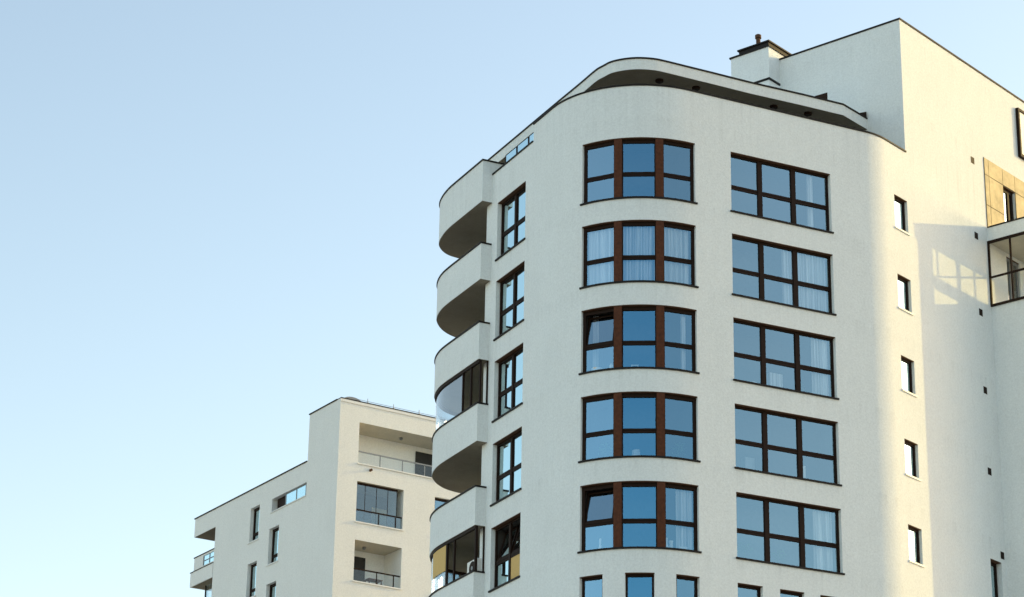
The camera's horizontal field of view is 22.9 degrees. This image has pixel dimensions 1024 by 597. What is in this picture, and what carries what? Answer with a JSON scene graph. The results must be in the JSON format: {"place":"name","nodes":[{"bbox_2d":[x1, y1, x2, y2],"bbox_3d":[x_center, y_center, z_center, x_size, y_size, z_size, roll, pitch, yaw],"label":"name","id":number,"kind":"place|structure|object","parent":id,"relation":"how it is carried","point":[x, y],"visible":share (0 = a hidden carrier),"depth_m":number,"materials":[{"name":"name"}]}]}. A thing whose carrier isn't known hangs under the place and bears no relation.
{"place":"outdoors","nodes":[
{"label":"outdoors","id":0,"kind":"place"},
{"bbox_2d":[190,397,460,596],"bbox_3d":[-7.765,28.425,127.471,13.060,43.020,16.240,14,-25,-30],"label":"apartment building","id":1,"kind":"structure","parent":0,"point":[301,530],"depth_m":126.41,"materials":[{"name":"paint"}]},
{"bbox_2d":[246,561,256,596],"bbox_3d":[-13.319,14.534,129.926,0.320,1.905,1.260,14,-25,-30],"label":"window","id":2,"kind":"structure","parent":1,"relation":"in","point":[251,571],"depth_m":130.27,"materials":[{"name":"glass"}]},
{"bbox_2d":[247,504,259,544],"bbox_3d":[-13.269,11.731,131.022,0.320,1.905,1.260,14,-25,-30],"label":"window","id":3,"kind":"structure","parent":1,"relation":"in","point":[254,518],"depth_m":131.35,"materials":[{"name":"glass"}]},
{"bbox_2d":[266,581,275,596],"bbox_3d":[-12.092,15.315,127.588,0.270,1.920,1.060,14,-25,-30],"label":"window","id":4,"kind":"structure","parent":1,"relation":"in","point":[271,587],"depth_m":128.15,"materials":[{"name":"glass"}]},
{"bbox_2d":[266,525,278,566],"bbox_3d":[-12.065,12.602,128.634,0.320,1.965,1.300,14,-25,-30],"label":"window","id":5,"kind":"structure","parent":1,"relation":"in","point":[273,532],"depth_m":128.97,"materials":[{"name":"glass"}]},
{"bbox_2d":[359,508,371,522],"bbox_3d":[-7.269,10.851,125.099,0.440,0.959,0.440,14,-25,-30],"label":"chair","id":6,"kind":"object","parent":1,"relation":"on","point":[367,516],"visible":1,"depth_m":125.11,"materials":[{"name":"grey wood"}]},
{"bbox_2d":[364,578,382,584],"bbox_3d":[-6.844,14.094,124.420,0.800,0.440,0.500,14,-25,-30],"label":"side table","id":7,"kind":"object","parent":1,"relation":"on","point":[369,580],"visible":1,"depth_m":124.42,"materials":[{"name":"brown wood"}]},
{"bbox_2d":[367,508,387,525],"bbox_3d":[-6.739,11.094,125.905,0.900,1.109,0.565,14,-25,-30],"label":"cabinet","id":8,"kind":"object","parent":1,"relation":"on","point":[382,520],"visible":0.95,"depth_m":125.73,"materials":[{"name":"white"}]},
{"bbox_2d":[435,497,449,508],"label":"window","id":9,"kind":"structure","parent":1,"relation":"in","point":[439,501],"depth_m":127.55,"materials":[{"name":"glass"}]},
{"bbox_2d":[436,572,460,589],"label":"window","id":10,"kind":"structure","parent":1,"relation":"in","point":[441,577],"depth_m":127.09,"materials":[{"name":"glass"}]},
{"bbox_2d":[0,0,1023,596],"label":"sky","id":11,"kind":"structure","parent":0,"point":[219,219],"materials":[{"name":"blue"}]},
{"label":"ground","id":12,"kind":"structure","parent":0,"visible":0},
{"bbox_2d":[429,17,1023,596],"bbox_3d":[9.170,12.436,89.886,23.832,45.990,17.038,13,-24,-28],"label":"apartment building","id":13,"kind":"structure","parent":12,"relation":"on","point":[899,141],"depth_m":85.43,"materials":[{"name":"white paint"}]},
{"bbox_2d":[432,546,445,579],"bbox_3d":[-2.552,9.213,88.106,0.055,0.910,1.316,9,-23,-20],"label":"blind","id":14,"kind":"object","parent":13,"relation":"attached to","point":[439,561],"visible":1,"depth_m":87.99,"materials":[{"name":"yellow fabric"}]},
{"bbox_2d":[467,558,480,572],"bbox_3d":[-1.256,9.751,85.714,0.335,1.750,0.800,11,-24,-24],"label":"air conditioner","id":15,"kind":"object","parent":13,"relation":"on","point":[470,565],"visible":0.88,"depth_m":85.76,"materials":[{"name":"white paint"}]},
{"bbox_2d":[488,512,520,592],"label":"window","id":16,"kind":"structure","parent":13,"relation":"in","point":[505,537],"depth_m":84.73,"materials":[{"name":"brown glass"}]},
{"bbox_2d":[490,426,521,506],"bbox_3d":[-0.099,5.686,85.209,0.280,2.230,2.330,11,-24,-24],"label":"window","id":17,"kind":"structure","parent":13,"relation":"in","point":[507,452],"depth_m":85.58,"materials":[{"name":"brown glass"}]},
{"bbox_2d":[491,343,522,422],"bbox_3d":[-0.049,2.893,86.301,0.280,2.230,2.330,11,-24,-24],"label":"window","id":18,"kind":"structure","parent":13,"relation":"in","point":[508,369],"depth_m":86.67,"materials":[{"name":"brown glass"}]},
{"bbox_2d":[493,260,524,340],"bbox_3d":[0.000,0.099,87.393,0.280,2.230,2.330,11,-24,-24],"label":"window","id":19,"kind":"structure","parent":13,"relation":"in","point":[509,313],"depth_m":87.76,"materials":[{"name":"brown glass"}]},
{"bbox_2d":[495,181,525,261],"bbox_3d":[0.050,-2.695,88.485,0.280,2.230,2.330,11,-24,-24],"label":"window","id":20,"kind":"structure","parent":13,"relation":"in","point":[511,209],"depth_m":88.86,"materials":[{"name":"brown glass"}]},
{"bbox_2d":[511,554,519,578],"bbox_3d":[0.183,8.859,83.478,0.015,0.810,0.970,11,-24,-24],"label":"blind","id":21,"kind":"object","parent":13,"relation":"attached to","point":[515,566],"visible":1,"depth_m":83.60,"materials":[{"name":"yellow fabric"}]},
{"bbox_2d":[579,574,602,596],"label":"window","id":22,"kind":"structure","parent":13,"relation":"in","point":[589,586],"depth_m":79.84,"materials":[{"name":"blue glass"}]},
{"bbox_2d":[593,316,598,366],"bbox_3d":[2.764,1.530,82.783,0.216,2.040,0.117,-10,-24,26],"label":"curtain","id":23,"kind":"object","parent":13,"relation":"hanging from","point":[595,340],"visible":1,"depth_m":82.86,"materials":[{"name":"fabric"}]},
{"bbox_2d":[588,228,613,284],"bbox_3d":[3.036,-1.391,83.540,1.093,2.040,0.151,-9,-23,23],"label":"curtain","id":24,"kind":"object","parent":13,"relation":"hanging from","point":[601,243],"visible":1,"depth_m":83.58,"materials":[{"name":"fabric"}]},
{"bbox_2d":[598,443,612,456],"bbox_3d":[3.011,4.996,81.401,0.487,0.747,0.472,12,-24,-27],"label":"potted plant","id":25,"kind":"object","parent":13,"relation":"in","point":[606,448],"visible":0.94,"depth_m":81.39,"materials":[{"name":"green plant"}]},
{"bbox_2d":[632,449,639,454],"bbox_3d":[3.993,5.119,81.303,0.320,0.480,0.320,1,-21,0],"label":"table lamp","id":26,"kind":"object","parent":13,"relation":"in","point":[635,451],"visible":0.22,"depth_m":81.25,"materials":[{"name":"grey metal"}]},
{"bbox_2d":[623,226,654,280],"bbox_3d":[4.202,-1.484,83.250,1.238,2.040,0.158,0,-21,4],"label":"curtain","id":27,"kind":"object","parent":13,"relation":"hanging from","point":[638,240],"visible":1,"depth_m":83.28,"materials":[{"name":"fabric"}]},
{"bbox_2d":[580,137,697,205],"bbox_3d":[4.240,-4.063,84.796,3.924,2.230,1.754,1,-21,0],"label":"bay window","id":28,"kind":"structure","parent":13,"relation":"in","point":[629,167],"depth_m":85.08,"materials":[{"name":"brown glass"}]},
{"bbox_2d":[579,220,698,288],"bbox_3d":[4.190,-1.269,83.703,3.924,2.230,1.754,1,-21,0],"label":"bay window","id":29,"kind":"structure","parent":13,"relation":"in","point":[618,257],"depth_m":83.29,"materials":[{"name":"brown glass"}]},
{"bbox_2d":[578,304,699,374],"bbox_3d":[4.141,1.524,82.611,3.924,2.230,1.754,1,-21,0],"label":"bay window","id":30,"kind":"structure","parent":13,"relation":"in","point":[648,336],"depth_m":82.80,"materials":[{"name":"brown glass"}]},
{"bbox_2d":[578,391,700,462],"bbox_3d":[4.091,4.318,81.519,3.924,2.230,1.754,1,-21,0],"label":"bay window","id":31,"kind":"structure","parent":13,"relation":"in","point":[651,423],"depth_m":81.78,"materials":[{"name":"brown glass"}]},
{"bbox_2d":[577,481,701,553],"bbox_3d":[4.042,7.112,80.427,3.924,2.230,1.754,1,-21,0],"label":"bay window","id":32,"kind":"structure","parent":13,"relation":"in","point":[624,514],"depth_m":80.61,"materials":[{"name":"brown glass"}]},
{"bbox_2d":[625,572,654,596],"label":"window","id":33,"kind":"structure","parent":13,"relation":"in","point":[637,584],"depth_m":79.77,"materials":[{"name":"blue glass"}]},
{"bbox_2d":[664,227,688,283],"bbox_3d":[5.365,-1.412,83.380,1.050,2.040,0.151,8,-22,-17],"label":"curtain","id":34,"kind":"object","parent":13,"relation":"hanging from","point":[676,243],"visible":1,"depth_m":83.41,"materials":[{"name":"fabric"}]},
{"bbox_2d":[670,442,686,456],"bbox_3d":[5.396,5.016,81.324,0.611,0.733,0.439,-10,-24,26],"label":"potted plant","id":35,"kind":"object","parent":13,"relation":"in","point":[680,449],"visible":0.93,"depth_m":81.36,"materials":[{"name":"green plant"}]},
{"bbox_2d":[680,314,685,369],"bbox_3d":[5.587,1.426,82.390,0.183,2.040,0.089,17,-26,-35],"label":"curtain","id":36,"kind":"object","parent":13,"relation":"hanging from","point":[682,331],"visible":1,"depth_m":82.42,"materials":[{"name":"fabric"}]},
{"bbox_2d":[675,489,691,549],"bbox_3d":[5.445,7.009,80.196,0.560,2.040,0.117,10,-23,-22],"label":"curtain","id":37,"kind":"object","parent":13,"relation":"hanging from","point":[683,513],"visible":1,"depth_m":80.22,"materials":[{"name":"fabric"}]},
{"bbox_2d":[676,574,699,596],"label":"window","id":38,"kind":"structure","parent":13,"relation":"in","point":[686,585],"depth_m":79.67,"materials":[{"name":"blue glass"}]},
{"bbox_2d":[737,542,752,557],"bbox_3d":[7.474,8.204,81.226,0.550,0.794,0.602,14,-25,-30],"label":"potted plant","id":39,"kind":"object","parent":13,"relation":"in","point":[744,549],"visible":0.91,"depth_m":81.24,"materials":[{"name":"green plant"}]},
{"bbox_2d":[741,457,754,469],"bbox_3d":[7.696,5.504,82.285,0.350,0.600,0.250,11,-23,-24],"label":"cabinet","id":40,"kind":"object","parent":13,"relation":"in","point":[748,463],"visible":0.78,"depth_m":82.22,"materials":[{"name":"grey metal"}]},
{"bbox_2d":[738,583,762,596],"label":"window","id":41,"kind":"structure","parent":13,"relation":"in","point":[744,590],"depth_m":80.53,"materials":[{"name":"blue glass"}]},
{"bbox_2d":[766,372,782,387],"bbox_3d":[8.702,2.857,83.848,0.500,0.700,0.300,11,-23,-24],"label":"curtain","id":42,"kind":"object","parent":13,"relation":"in","point":[774,379],"visible":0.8,"depth_m":83.77,"materials":[{"name":"fabric"}]},
{"bbox_2d":[770,549,785,562],"bbox_3d":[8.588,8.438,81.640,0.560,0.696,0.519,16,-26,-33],"label":"potted plant","id":43,"kind":"object","parent":13,"relation":"in","point":[780,556],"visible":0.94,"depth_m":81.66,"materials":[{"name":"green plant"}]},
{"bbox_2d":[730,152,833,233],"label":"window","id":44,"kind":"structure","parent":13,"relation":"in","point":[760,188],"depth_m":86.69,"materials":[{"name":"blue glass"}]},
{"bbox_2d":[732,233,836,315],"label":"window","id":45,"kind":"structure","parent":13,"relation":"in","point":[756,263],"depth_m":85.39,"materials":[{"name":"blue glass"}]},
{"bbox_2d":[733,317,838,399],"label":"window","id":46,"kind":"structure","parent":13,"relation":"in","point":[760,349],"depth_m":84.44,"materials":[{"name":"blue glass"}]},
{"bbox_2d":[734,403,841,486],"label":"window","id":47,"kind":"structure","parent":13,"relation":"in","point":[779,443],"depth_m":83.49,"materials":[{"name":"blue glass"}]},
{"bbox_2d":[736,492,844,574],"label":"window","id":48,"kind":"structure","parent":13,"relation":"in","point":[769,524],"depth_m":82.26,"materials":[{"name":"glass"}]},
{"bbox_2d":[780,589,803,596],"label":"window","id":49,"kind":"structure","parent":13,"relation":"in","point":[783,593],"depth_m":80.88,"materials":[{"name":"blue glass"}]},
{"bbox_2d":[781,250,826,311],"bbox_3d":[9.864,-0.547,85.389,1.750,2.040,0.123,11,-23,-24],"label":"curtain","id":50,"kind":"object","parent":13,"relation":"hanging from","point":[811,269],"visible":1,"depth_m":85.42,"materials":[{"name":"fabric"}]},
{"bbox_2d":[803,466,805,477],"bbox_3d":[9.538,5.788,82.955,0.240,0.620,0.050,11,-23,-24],"label":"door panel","id":51,"kind":"structure","parent":13,"relation":"in","point":[804,472],"depth_m":82.99,"materials":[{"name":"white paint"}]},
{"bbox_2d":[806,175,812,226],"bbox_3d":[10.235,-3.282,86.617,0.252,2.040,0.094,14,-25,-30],"label":"curtain","id":52,"kind":"object","parent":13,"relation":"hanging from","point":[809,193],"visible":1,"depth_m":86.65,"materials":[{"name":"fabric"}]},
{"bbox_2d":[811,338,828,395],"bbox_3d":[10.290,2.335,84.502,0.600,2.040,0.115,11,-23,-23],"label":"curtain","id":53,"kind":"object","parent":13,"relation":"hanging from","point":[819,360],"visible":1,"depth_m":84.53,"materials":[{"name":"fabric"}]},
{"bbox_2d":[812,510,832,570],"bbox_3d":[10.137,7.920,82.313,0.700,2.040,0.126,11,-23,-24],"label":"curtain","id":54,"kind":"object","parent":13,"relation":"hanging from","point":[822,531],"visible":1,"depth_m":82.33,"materials":[{"name":"fabric"}]},
{"bbox_2d":[894,194,910,235],"bbox_3d":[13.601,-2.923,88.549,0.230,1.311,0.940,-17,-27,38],"label":"window","id":55,"kind":"structure","parent":13,"relation":"in","point":[901,214],"depth_m":88.75,"materials":[{"name":"black glass"}]},
{"bbox_2d":[897,273,913,315],"bbox_3d":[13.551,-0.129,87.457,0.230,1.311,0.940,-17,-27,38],"label":"window","id":56,"kind":"structure","parent":13,"relation":"in","point":[904,284],"depth_m":87.65,"materials":[{"name":"black glass"}]},
{"bbox_2d":[901,355,917,397],"bbox_3d":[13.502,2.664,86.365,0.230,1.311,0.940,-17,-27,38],"label":"window","id":57,"kind":"structure","parent":13,"relation":"in","point":[907,365],"depth_m":86.57,"materials":[{"name":"black glass"}]},
{"bbox_2d":[904,438,920,481],"bbox_3d":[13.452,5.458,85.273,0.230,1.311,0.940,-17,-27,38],"label":"window","id":58,"kind":"structure","parent":13,"relation":"in","point":[911,448],"depth_m":85.47,"materials":[{"name":"black glass"}]},
{"bbox_2d":[908,524,924,567],"bbox_3d":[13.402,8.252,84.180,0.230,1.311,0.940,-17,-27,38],"label":"window","id":59,"kind":"structure","parent":13,"relation":"in","point":[914,533],"depth_m":84.37,"materials":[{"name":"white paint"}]},
{"bbox_2d":[990,558,1002,596],"bbox_3d":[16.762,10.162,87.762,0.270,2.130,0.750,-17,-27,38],"label":"window","id":60,"kind":"structure","parent":13,"relation":"in","point":[996,567],"depth_m":88.14,"materials":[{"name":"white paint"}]},
{"bbox_2d":[1003,186,1015,221],"bbox_3d":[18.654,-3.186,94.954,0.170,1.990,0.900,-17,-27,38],"label":"window","id":61,"kind":"structure","parent":13,"relation":"in","point":[1009,196],"depth_m":95.26,"materials":[{"name":"black glass"}]},
{"bbox_2d":[1006,256,1020,299],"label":"window","id":62,"kind":"structure","parent":13,"relation":"in","point":[1016,276],"depth_m":94.26,"materials":[{"name":"black glass"}]},
{"bbox_2d":[1015,108,1023,159],"bbox_3d":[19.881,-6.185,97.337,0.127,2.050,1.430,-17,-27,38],"label":"projecting window","id":63,"kind":"structure","parent":13,"relation":"in","point":[1019,113],"depth_m":96.95,"materials":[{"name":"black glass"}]}
]}

